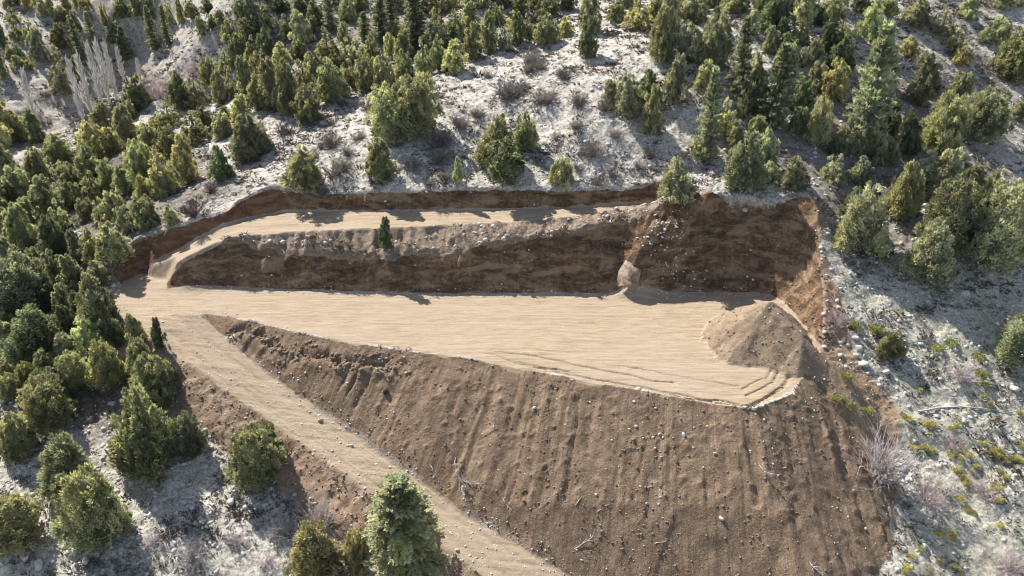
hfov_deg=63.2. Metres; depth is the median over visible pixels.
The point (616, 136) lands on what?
bare shrub
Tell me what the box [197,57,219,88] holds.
juniper tree
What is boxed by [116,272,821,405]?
terrace
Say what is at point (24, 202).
juniper tree
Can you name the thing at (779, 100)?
cedar tree
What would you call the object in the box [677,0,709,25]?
juniper tree
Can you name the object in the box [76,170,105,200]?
juniper tree
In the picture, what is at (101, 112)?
juniper tree
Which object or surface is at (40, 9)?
juniper tree
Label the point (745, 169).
juniper tree
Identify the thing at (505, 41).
juniper tree
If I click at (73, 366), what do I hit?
juniper tree
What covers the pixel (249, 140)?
juniper tree
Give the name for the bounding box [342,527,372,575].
juniper tree
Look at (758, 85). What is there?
juniper tree
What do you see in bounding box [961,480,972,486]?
yellow cushion
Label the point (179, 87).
juniper tree
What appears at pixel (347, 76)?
juniper tree
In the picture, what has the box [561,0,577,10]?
juniper tree
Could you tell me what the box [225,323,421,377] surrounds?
scarp rubble
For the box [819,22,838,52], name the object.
juniper tree
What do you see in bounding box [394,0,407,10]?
juniper tree
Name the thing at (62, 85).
juniper tree
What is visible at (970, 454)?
yellow cushion
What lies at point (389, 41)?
juniper tree
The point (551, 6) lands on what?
juniper tree
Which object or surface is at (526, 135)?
juniper tree
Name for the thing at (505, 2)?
juniper tree
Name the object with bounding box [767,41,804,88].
juniper tree
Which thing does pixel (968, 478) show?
yellow cushion
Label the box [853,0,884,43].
juniper tree
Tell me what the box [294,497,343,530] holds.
bare bush
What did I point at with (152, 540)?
bare bush
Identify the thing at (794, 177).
juniper tree
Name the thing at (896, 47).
juniper tree
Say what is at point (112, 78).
poplar tree
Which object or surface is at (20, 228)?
juniper tree
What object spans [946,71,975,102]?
juniper tree
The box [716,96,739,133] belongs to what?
juniper tree
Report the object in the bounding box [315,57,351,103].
juniper tree
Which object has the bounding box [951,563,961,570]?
yellow cushion
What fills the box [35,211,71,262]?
juniper tree
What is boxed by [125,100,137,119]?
juniper tree
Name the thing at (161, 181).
juniper tree
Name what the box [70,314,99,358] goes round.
juniper tree
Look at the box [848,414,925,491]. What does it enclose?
bare bush
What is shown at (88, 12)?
juniper tree
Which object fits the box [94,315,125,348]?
juniper tree
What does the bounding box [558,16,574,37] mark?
juniper tree
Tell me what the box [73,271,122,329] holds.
juniper tree
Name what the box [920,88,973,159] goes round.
juniper tree
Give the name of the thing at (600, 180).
bare shrub
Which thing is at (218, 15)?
juniper tree
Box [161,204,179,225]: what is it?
juniper tree
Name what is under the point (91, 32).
cedar tree
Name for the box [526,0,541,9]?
juniper tree
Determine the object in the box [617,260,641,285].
rock outcrop
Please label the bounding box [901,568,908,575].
yellow cushion
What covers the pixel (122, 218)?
juniper tree
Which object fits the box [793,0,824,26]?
juniper tree
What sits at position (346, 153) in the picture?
bare shrub
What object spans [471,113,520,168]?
juniper tree
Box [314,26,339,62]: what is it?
juniper tree
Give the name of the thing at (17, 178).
juniper tree
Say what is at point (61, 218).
juniper tree
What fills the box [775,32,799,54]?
juniper tree
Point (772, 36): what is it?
juniper tree
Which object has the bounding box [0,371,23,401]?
juniper tree
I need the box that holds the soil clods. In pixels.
[117,193,908,575]
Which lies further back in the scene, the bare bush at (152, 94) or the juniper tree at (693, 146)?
the bare bush at (152, 94)
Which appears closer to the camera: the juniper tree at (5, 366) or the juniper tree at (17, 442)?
the juniper tree at (17, 442)
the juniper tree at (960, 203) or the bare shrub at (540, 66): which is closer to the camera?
the juniper tree at (960, 203)
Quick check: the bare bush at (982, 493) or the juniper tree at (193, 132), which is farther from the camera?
the juniper tree at (193, 132)
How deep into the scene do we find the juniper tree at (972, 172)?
90.43 m
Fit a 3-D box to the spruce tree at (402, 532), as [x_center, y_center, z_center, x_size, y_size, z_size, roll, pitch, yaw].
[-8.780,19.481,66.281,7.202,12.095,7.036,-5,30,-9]
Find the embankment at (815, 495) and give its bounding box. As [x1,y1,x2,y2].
[200,314,899,575]
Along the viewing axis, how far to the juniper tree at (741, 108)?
96.45 m
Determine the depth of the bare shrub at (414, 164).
96.12 m
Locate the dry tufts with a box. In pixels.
[0,0,1023,575]
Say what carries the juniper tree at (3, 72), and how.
on the hillside at (980, 542)
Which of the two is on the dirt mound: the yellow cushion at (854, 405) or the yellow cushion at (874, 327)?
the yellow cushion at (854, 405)
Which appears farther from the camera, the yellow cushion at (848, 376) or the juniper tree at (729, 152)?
the juniper tree at (729, 152)
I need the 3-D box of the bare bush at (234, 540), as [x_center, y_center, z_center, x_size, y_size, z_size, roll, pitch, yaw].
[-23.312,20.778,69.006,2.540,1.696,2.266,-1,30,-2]
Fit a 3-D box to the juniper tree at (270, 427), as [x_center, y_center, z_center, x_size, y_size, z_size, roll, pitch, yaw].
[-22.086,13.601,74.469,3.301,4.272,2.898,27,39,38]
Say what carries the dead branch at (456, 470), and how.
on the embankment at (815, 495)
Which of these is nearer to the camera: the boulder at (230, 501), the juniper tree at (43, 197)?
the boulder at (230, 501)
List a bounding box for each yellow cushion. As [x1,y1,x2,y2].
[827,393,843,403]
[840,371,853,380]
[844,397,857,409]
[848,320,863,330]
[859,405,875,415]
[869,323,881,333]
[873,328,888,335]
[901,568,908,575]
[903,563,913,571]
[904,415,913,421]
[908,553,916,560]
[916,545,925,552]
[919,443,927,449]
[927,420,938,427]
[928,446,936,453]
[930,342,945,352]
[933,529,941,537]
[945,337,958,348]
[946,451,954,458]
[947,529,955,534]
[948,535,958,541]
[949,425,956,430]
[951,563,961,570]
[952,465,963,471]
[956,494,967,502]
[957,445,966,452]
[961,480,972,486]
[961,506,971,512]
[962,475,970,482]
[964,451,974,458]
[970,509,977,516]
[971,351,986,361]
[971,462,980,467]
[974,369,991,378]
[974,378,991,387]
[986,400,993,407]
[988,448,997,454]
[991,445,1002,452]
[991,483,1003,492]
[995,451,1003,458]
[995,496,1004,503]
[995,521,1004,529]
[1002,473,1010,479]
[1011,454,1019,461]
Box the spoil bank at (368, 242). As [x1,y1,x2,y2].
[222,197,662,261]
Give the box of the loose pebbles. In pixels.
[118,207,818,572]
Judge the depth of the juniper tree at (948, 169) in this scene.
90.01 m
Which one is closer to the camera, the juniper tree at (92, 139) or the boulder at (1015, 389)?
the boulder at (1015, 389)
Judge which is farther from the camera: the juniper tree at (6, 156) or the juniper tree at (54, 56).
the juniper tree at (54, 56)
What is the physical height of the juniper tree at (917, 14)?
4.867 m
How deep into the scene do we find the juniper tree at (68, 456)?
70.36 m
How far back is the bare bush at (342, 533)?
69.89 m
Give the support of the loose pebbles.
on the dirt road
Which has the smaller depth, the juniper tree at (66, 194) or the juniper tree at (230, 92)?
the juniper tree at (66, 194)
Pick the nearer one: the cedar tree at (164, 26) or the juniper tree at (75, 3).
the cedar tree at (164, 26)
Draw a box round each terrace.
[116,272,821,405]
[212,200,651,243]
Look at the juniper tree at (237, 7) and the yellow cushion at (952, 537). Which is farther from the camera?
the juniper tree at (237, 7)
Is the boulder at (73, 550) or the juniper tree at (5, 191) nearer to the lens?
the boulder at (73, 550)
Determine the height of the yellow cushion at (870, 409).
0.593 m
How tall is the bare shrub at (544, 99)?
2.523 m
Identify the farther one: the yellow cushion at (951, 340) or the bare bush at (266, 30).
the bare bush at (266, 30)
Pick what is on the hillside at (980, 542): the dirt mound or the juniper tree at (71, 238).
the juniper tree at (71, 238)
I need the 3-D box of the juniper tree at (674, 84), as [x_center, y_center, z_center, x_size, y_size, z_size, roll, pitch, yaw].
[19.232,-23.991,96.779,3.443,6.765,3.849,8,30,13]
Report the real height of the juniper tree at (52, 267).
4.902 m
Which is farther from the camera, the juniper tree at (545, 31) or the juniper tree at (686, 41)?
the juniper tree at (545, 31)
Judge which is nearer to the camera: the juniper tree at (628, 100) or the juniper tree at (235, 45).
the juniper tree at (628, 100)
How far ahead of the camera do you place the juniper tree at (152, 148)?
108.90 m
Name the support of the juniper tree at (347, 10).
on the hillside at (980, 542)
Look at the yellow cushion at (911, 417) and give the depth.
76.32 m
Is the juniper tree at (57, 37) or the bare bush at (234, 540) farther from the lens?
the juniper tree at (57, 37)
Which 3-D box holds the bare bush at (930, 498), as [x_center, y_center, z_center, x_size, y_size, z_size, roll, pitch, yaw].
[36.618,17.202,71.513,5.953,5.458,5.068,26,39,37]
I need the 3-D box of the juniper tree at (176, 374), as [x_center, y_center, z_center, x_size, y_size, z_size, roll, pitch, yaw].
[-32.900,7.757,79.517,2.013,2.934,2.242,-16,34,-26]
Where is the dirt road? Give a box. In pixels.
[109,222,662,575]
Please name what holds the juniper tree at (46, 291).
on the hillside at (980, 542)
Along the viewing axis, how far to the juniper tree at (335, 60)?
120.10 m
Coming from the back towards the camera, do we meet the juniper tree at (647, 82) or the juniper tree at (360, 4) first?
the juniper tree at (360, 4)
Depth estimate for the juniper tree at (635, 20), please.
110.92 m
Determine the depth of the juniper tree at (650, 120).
94.77 m
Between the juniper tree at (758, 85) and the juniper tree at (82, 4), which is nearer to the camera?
the juniper tree at (758, 85)
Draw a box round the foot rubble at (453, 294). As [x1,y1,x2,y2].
[175,278,791,317]
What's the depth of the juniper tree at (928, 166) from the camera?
92.04 m
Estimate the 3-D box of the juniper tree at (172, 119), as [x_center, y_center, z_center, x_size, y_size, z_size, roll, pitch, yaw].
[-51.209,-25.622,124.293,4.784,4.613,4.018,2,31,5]
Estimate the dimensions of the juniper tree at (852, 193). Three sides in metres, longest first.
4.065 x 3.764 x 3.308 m
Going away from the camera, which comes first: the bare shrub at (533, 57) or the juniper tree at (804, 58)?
the juniper tree at (804, 58)
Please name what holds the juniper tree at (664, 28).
on the hillside at (980, 542)
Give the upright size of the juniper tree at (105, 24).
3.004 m
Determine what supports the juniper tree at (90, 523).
on the hillside at (980, 542)
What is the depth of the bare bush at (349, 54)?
123.36 m
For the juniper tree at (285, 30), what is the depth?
136.09 m
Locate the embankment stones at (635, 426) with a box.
[206,305,896,572]
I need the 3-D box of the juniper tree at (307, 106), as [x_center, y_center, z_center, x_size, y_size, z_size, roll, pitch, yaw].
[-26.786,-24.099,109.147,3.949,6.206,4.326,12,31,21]
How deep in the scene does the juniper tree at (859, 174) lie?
91.92 m
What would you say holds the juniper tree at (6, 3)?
on the hillside at (980, 542)
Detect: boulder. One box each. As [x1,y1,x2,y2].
[20,550,29,561]
[35,558,43,571]
[71,547,77,556]
[82,557,89,564]
[226,498,233,505]
[852,335,859,340]
[855,345,862,350]
[858,360,869,366]
[883,369,890,374]
[960,290,969,296]
[1010,385,1020,392]
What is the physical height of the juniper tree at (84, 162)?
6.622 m
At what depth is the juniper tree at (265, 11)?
137.11 m
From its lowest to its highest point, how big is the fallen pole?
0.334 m
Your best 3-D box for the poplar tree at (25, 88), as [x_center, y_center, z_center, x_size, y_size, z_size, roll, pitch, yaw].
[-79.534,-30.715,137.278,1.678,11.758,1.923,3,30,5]
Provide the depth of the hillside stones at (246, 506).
85.81 m
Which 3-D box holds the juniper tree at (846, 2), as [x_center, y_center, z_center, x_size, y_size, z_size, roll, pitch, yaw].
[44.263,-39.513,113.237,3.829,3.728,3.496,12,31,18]
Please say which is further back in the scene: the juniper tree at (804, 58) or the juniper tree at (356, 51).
the juniper tree at (356, 51)
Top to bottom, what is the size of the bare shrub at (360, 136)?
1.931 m
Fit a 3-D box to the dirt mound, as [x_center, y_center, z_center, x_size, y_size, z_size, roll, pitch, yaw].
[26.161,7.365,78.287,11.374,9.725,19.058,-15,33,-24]
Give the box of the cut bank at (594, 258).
[113,181,824,344]
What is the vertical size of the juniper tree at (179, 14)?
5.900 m
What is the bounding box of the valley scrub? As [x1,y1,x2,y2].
[0,0,1023,196]
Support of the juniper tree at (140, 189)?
on the hillside at (980, 542)
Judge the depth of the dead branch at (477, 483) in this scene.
72.83 m
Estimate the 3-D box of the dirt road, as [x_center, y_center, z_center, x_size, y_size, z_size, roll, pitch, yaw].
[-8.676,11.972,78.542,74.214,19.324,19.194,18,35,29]
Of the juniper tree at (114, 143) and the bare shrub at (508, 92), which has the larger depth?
the juniper tree at (114, 143)
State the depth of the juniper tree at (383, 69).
113.17 m
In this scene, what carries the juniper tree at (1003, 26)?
on the hillside at (980, 542)
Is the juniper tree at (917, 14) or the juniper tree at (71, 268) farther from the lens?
the juniper tree at (917, 14)
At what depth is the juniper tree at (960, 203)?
83.15 m
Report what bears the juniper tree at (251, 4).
on the hillside at (980, 542)
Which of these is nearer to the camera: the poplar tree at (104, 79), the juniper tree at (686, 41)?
the juniper tree at (686, 41)
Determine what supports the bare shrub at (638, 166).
on the hillside at (980, 542)
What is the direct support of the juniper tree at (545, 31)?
on the hillside at (980, 542)
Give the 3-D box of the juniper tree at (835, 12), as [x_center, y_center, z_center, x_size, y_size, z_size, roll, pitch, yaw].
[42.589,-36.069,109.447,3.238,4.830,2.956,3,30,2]
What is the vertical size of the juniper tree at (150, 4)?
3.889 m
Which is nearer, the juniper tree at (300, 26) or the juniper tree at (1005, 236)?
the juniper tree at (1005, 236)
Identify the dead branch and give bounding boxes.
[452,457,469,492]
[461,476,483,491]
[574,530,597,548]
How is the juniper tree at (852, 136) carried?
on the hillside at (980, 542)
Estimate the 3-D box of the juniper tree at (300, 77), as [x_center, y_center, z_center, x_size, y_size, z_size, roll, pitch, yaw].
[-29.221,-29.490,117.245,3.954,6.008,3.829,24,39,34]
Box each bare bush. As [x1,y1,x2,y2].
[133,529,166,551]
[135,62,168,100]
[173,531,210,569]
[175,57,204,75]
[220,528,248,548]
[256,9,278,33]
[256,550,280,568]
[260,514,299,544]
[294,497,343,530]
[338,523,352,543]
[339,46,354,62]
[348,28,355,41]
[824,304,850,330]
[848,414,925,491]
[901,463,966,521]
[939,429,968,460]
[940,359,991,383]
[961,473,1008,504]
[988,538,1023,575]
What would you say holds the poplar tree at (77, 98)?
on the hillside at (980, 542)
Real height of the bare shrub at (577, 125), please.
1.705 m
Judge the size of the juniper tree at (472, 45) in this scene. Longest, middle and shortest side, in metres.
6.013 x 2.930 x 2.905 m
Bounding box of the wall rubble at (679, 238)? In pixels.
[240,191,815,292]
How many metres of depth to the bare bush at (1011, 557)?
68.71 m
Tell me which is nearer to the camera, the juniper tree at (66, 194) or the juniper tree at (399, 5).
the juniper tree at (66, 194)
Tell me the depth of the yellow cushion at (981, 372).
78.69 m
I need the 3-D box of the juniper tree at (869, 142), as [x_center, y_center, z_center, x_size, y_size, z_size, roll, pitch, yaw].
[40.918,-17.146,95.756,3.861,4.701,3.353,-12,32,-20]
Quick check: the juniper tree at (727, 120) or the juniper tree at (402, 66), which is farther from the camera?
the juniper tree at (402, 66)
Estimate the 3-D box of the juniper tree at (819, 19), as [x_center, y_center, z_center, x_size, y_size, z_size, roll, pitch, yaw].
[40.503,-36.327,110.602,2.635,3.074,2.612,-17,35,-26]
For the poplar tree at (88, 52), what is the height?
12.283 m
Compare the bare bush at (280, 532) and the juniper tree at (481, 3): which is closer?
the bare bush at (280, 532)
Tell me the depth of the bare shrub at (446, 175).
94.58 m
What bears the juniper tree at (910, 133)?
on the hillside at (980, 542)
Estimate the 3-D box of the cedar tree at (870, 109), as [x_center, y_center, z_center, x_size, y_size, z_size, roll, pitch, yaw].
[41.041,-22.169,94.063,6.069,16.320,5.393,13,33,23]
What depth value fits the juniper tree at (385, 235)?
88.67 m
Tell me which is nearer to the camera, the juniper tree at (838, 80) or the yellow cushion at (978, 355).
the yellow cushion at (978, 355)
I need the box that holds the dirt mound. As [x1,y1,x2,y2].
[701,302,885,452]
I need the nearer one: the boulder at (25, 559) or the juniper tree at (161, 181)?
the boulder at (25, 559)
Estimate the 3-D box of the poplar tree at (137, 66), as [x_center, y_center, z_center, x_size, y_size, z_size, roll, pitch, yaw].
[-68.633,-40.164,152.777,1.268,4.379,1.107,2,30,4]
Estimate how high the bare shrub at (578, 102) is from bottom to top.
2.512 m
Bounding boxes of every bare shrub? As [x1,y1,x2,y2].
[203,181,217,194]
[272,120,298,137]
[306,146,324,158]
[311,184,330,197]
[316,126,344,148]
[320,155,353,180]
[328,95,347,106]
[331,156,356,170]
[335,143,357,156]
[348,128,366,141]
[358,94,376,111]
[397,154,436,174]
[415,125,457,148]
[419,174,439,188]
[427,147,462,166]
[435,166,453,180]
[448,108,470,132]
[465,106,491,118]
[482,68,500,78]
[491,76,525,101]
[512,77,534,92]
[519,44,540,64]
[521,55,537,73]
[521,80,561,109]
[529,54,548,70]
[550,129,562,139]
[552,66,580,80]
[566,89,588,107]
[567,116,584,131]
[572,163,585,172]
[577,137,605,158]
[590,172,607,186]
[595,96,613,112]
[602,168,621,180]
[608,127,623,140]
[633,158,646,170]
[638,144,661,158]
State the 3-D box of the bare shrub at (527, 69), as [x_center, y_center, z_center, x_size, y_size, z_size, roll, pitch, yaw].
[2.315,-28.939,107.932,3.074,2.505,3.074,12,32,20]
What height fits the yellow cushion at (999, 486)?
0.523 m
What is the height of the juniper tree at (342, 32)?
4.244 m
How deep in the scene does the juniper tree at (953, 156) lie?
93.21 m
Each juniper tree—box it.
[0,24,11,49]
[0,52,9,77]
[0,100,23,133]
[0,123,12,147]
[0,144,16,179]
[0,182,16,203]
[0,196,7,210]
[0,201,38,249]
[0,206,4,234]
[0,235,18,260]
[0,247,57,319]
[0,303,18,324]
[0,303,70,364]
[0,321,16,358]
[0,360,17,379]
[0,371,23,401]
[0,411,39,463]
[0,490,44,559]
[1,163,35,201]
[2,0,14,7]
[3,6,22,23]
[5,44,12,58]
[6,18,24,42]
[8,113,27,143]
[9,54,26,71]
[10,43,25,57]
[11,0,19,4]
[13,361,33,384]
[14,372,81,440]
[16,196,40,222]
[19,0,31,9]
[21,18,31,42]
[21,108,45,145]
[22,146,55,182]
[23,246,45,272]
[23,366,74,400]
[24,54,35,69]
[26,27,49,63]
[27,174,57,213]
[29,0,43,7]
[32,347,57,370]
[33,280,57,313]
[33,431,109,504]
[34,0,46,17]
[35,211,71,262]
[36,248,65,282]
[40,132,77,165]
[44,0,56,17]
[45,62,77,94]
[47,44,66,64]
[47,198,71,229]
[49,22,70,50]
[49,462,137,556]
[51,159,79,189]
[51,179,82,211]
[51,282,69,311]
[51,330,78,357]
[53,5,68,22]
[53,349,90,392]
[54,304,76,338]
[55,253,85,292]
[59,0,71,10]
[65,227,83,264]
[66,10,81,32]
[68,289,81,315]
[70,55,86,81]
[70,142,99,186]
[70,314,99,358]
[71,0,77,6]
[71,197,92,222]
[73,119,110,158]
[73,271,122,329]
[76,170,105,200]
[76,226,102,263]
[77,0,92,11]
[81,336,128,392]
[83,6,93,22]
[86,259,113,290]
[88,100,112,134]
[91,196,109,221]
[91,220,135,265]
[94,157,116,191]
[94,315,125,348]
[98,0,108,23]
[102,127,127,157]
[102,190,122,219]
[103,16,109,29]
[104,21,118,43]
[104,190,129,217]
[107,383,180,488]
[110,17,118,25]
[110,163,134,195]
[111,0,130,19]
[111,102,138,142]
[111,204,136,235]
[121,72,152,111]
[121,137,154,190]
[122,336,155,374]
[123,193,160,230]
[124,312,149,344]
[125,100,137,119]
[126,0,142,16]
[128,351,175,412]
[132,173,152,199]
[135,122,158,147]
[139,0,155,9]
[141,0,155,20]
[144,152,183,198]
[145,143,164,163]
[148,113,164,132]
[150,123,175,158]
[150,316,167,351]
[154,101,184,130]
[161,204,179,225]
[161,357,179,382]
[162,0,173,25]
[163,70,194,110]
[170,131,199,185]
[171,409,208,460]
[175,0,185,24]
[180,110,210,144]
[181,0,199,18]
[185,75,208,107]
[193,105,213,130]
[194,16,207,36]
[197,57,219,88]
[199,0,212,13]
[205,145,235,182]
[207,13,215,28]
[208,69,229,104]
[210,112,231,141]
[213,9,226,24]
[216,47,234,74]
[218,106,232,130]
[219,19,236,42]
[221,65,239,99]
[224,421,288,497]
[226,32,245,57]
[228,112,274,163]
[229,93,253,127]
[231,0,248,18]
[233,55,257,95]
[236,17,255,44]
[241,0,260,17]
[243,34,260,64]
[244,73,265,109]
[247,9,262,31]
[247,50,262,75]
[253,27,274,54]
[256,56,277,112]
[257,4,276,29]
[259,420,286,463]
[270,41,293,66]
[270,56,301,117]
[272,0,289,13]
[277,13,292,39]
[279,144,321,193]
[283,518,347,575]
[287,8,317,46]
[289,40,307,60]
[289,81,321,127]
[292,0,307,12]
[294,58,317,96]
[303,50,323,78]
[305,0,325,26]
[307,15,320,36]
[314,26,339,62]
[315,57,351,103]
[326,52,343,69]
[336,21,349,45]
[337,0,355,21]
[337,36,350,61]
[339,59,355,86]
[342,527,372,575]
[345,37,366,60]
[350,53,373,93]
[353,0,366,10]
[361,80,415,144]
[363,41,379,69]
[364,137,398,185]
[365,33,378,50]
[372,52,395,87]
[377,216,392,248]
[383,32,394,54]
[387,18,403,39]
[392,28,413,60]
[392,69,445,140]
[393,48,414,80]
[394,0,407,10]
[413,37,433,74]
[419,0,427,12]
[420,20,445,53]
[424,0,442,12]
[429,6,446,29]
[429,38,446,72]
[440,0,458,11]
[440,38,470,74]
[444,24,459,43]
[445,9,466,38]
[452,156,462,183]
[458,0,475,5]
[461,0,479,27]
[461,21,482,60]
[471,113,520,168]
[473,0,491,8]
[477,8,498,54]
[483,135,530,186]
[491,2,505,24]
[496,24,513,50]
[499,0,512,5]
[505,10,513,30]
[509,11,525,45]
[510,0,528,16]
[512,110,540,152]
[523,12,532,35]
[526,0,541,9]
[530,3,548,21]
[532,12,561,45]
[540,0,559,14]
[547,156,574,189]
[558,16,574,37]
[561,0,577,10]
[577,0,601,33]
[578,15,598,59]
[601,79,618,104]
[605,0,626,23]
[613,72,644,119]
[620,0,636,8]
[621,0,653,29]
[634,68,661,104]
[639,83,663,138]
[646,5,680,63]
[647,0,664,20]
[656,155,696,207]
[659,0,682,21]
[662,53,691,107]
[668,18,702,63]
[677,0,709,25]
[688,135,701,156]
[693,12,735,68]
[693,59,723,94]
[707,0,721,7]
[707,5,731,34]
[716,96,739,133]
[719,0,751,13]
[722,119,744,146]
[722,130,769,193]
[724,143,742,163]
[735,89,751,119]
[743,70,771,115]
[745,51,765,76]
[746,8,760,35]
[747,114,767,136]
[750,0,769,11]
[756,0,797,34]
[760,127,780,165]
[761,24,780,53]
[764,160,781,184]
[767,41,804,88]
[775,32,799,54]
[776,16,790,37]
[780,154,811,192]
[787,106,809,135]
[788,77,817,110]
[791,17,813,44]
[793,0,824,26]
[798,46,811,66]
[800,95,833,147]
[806,38,826,65]
[808,60,828,90]
[813,3,824,24]
[816,153,845,184]
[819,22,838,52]
[821,56,850,102]
[823,0,847,26]
[823,0,849,8]
[825,32,856,72]
[826,131,847,157]
[832,180,894,261]
[835,117,861,155]
[836,23,854,42]
[837,185,863,214]
[846,155,874,188]
[850,0,871,14]
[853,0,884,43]
[853,121,881,156]
[862,35,900,80]
[872,133,901,166]
[874,330,908,360]
[878,0,899,16]
[883,97,902,136]
[883,159,926,222]
[893,216,956,287]
[894,110,923,160]
[898,0,935,29]
[899,35,922,58]
[903,49,943,106]
[910,172,987,257]
[916,149,938,193]
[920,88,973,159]
[925,159,963,198]
[929,7,956,40]
[936,146,965,178]
[945,26,965,52]
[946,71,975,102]
[951,38,973,66]
[957,0,982,21]
[957,177,1023,277]
[963,162,986,187]
[964,84,1014,146]
[965,186,1002,251]
[977,26,998,43]
[983,168,1009,196]
[985,0,1010,10]
[987,26,1023,86]
[989,14,1014,43]
[992,310,1023,370]
[1009,98,1023,122]
[1010,0,1023,7]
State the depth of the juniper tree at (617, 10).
117.63 m
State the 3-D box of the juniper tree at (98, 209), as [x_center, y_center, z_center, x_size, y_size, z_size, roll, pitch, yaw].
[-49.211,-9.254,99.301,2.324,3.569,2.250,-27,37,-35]
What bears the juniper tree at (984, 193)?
on the hillside at (980, 542)
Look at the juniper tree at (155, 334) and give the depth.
80.73 m
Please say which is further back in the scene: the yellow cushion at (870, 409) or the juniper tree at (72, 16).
the juniper tree at (72, 16)
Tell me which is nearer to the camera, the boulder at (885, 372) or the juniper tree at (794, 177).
the boulder at (885, 372)
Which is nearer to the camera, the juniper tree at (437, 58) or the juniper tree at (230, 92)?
the juniper tree at (437, 58)
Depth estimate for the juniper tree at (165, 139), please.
110.21 m
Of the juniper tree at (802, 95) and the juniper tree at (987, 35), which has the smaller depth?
the juniper tree at (802, 95)
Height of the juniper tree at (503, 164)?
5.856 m
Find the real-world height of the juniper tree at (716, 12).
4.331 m
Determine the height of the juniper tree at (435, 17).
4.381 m
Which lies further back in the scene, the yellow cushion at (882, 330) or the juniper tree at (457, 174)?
the juniper tree at (457, 174)
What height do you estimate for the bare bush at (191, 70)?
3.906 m
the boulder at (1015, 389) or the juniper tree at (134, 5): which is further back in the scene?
the juniper tree at (134, 5)
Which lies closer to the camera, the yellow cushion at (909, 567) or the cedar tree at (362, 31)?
the yellow cushion at (909, 567)
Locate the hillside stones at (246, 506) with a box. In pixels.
[0,0,1023,575]
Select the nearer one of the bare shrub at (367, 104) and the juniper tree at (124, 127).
the bare shrub at (367, 104)
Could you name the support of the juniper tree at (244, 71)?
on the hillside at (980, 542)
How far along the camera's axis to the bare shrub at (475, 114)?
102.27 m
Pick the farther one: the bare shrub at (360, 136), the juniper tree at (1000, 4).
the juniper tree at (1000, 4)
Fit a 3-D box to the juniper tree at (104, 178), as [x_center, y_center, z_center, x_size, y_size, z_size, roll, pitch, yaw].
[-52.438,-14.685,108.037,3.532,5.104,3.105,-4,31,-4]
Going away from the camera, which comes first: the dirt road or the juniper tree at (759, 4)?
the dirt road
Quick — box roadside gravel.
[114,210,905,574]
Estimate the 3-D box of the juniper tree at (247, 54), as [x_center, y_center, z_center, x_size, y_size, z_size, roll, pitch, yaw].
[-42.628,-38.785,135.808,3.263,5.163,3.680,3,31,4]
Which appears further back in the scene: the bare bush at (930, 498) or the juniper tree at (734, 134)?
the juniper tree at (734, 134)
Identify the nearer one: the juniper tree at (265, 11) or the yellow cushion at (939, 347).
the yellow cushion at (939, 347)
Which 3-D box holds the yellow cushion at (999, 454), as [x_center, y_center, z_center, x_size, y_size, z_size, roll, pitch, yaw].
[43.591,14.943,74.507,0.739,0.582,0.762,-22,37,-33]
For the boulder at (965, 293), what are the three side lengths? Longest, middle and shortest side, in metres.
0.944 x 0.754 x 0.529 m
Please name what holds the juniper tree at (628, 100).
on the hillside at (980, 542)
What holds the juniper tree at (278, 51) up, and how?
on the hillside at (980, 542)
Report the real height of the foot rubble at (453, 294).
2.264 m
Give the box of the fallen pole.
[918,406,1013,412]
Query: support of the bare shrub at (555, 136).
on the hillside at (980, 542)
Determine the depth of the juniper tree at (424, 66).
113.64 m
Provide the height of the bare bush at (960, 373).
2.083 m
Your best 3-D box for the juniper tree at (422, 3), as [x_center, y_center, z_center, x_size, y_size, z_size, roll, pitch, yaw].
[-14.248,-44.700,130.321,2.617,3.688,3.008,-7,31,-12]
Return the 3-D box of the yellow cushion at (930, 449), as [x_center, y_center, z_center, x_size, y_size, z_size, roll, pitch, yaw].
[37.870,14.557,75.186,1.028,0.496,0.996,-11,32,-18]
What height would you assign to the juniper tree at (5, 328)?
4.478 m
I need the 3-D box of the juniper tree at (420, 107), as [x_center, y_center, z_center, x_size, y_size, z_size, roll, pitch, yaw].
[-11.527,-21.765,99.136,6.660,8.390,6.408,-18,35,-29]
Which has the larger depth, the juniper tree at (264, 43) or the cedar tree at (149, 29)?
the cedar tree at (149, 29)
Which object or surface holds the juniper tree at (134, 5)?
on the hillside at (980, 542)
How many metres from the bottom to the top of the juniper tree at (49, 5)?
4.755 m
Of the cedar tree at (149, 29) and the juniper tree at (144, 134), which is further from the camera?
the cedar tree at (149, 29)
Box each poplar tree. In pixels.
[18,66,40,133]
[64,54,84,120]
[73,49,94,115]
[83,39,102,101]
[92,38,111,103]
[100,41,117,100]
[114,45,125,82]
[135,57,141,80]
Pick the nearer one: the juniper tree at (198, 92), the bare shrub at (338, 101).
the bare shrub at (338, 101)
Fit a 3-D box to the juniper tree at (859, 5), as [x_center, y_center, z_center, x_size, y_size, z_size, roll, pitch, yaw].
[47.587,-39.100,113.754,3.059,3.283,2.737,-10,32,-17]
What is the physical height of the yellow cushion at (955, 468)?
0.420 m
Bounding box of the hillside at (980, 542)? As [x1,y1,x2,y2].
[0,0,1023,575]
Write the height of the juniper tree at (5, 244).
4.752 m
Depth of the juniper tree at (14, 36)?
153.09 m
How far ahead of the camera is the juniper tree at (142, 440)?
71.67 m
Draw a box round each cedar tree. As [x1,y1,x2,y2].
[68,18,85,59]
[83,11,101,49]
[113,25,134,60]
[143,5,161,50]
[159,3,172,46]
[320,0,339,30]
[355,11,373,39]
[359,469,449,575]
[369,0,389,44]
[384,0,401,28]
[398,0,428,46]
[690,65,723,162]
[725,15,754,97]
[757,42,797,127]
[842,17,900,138]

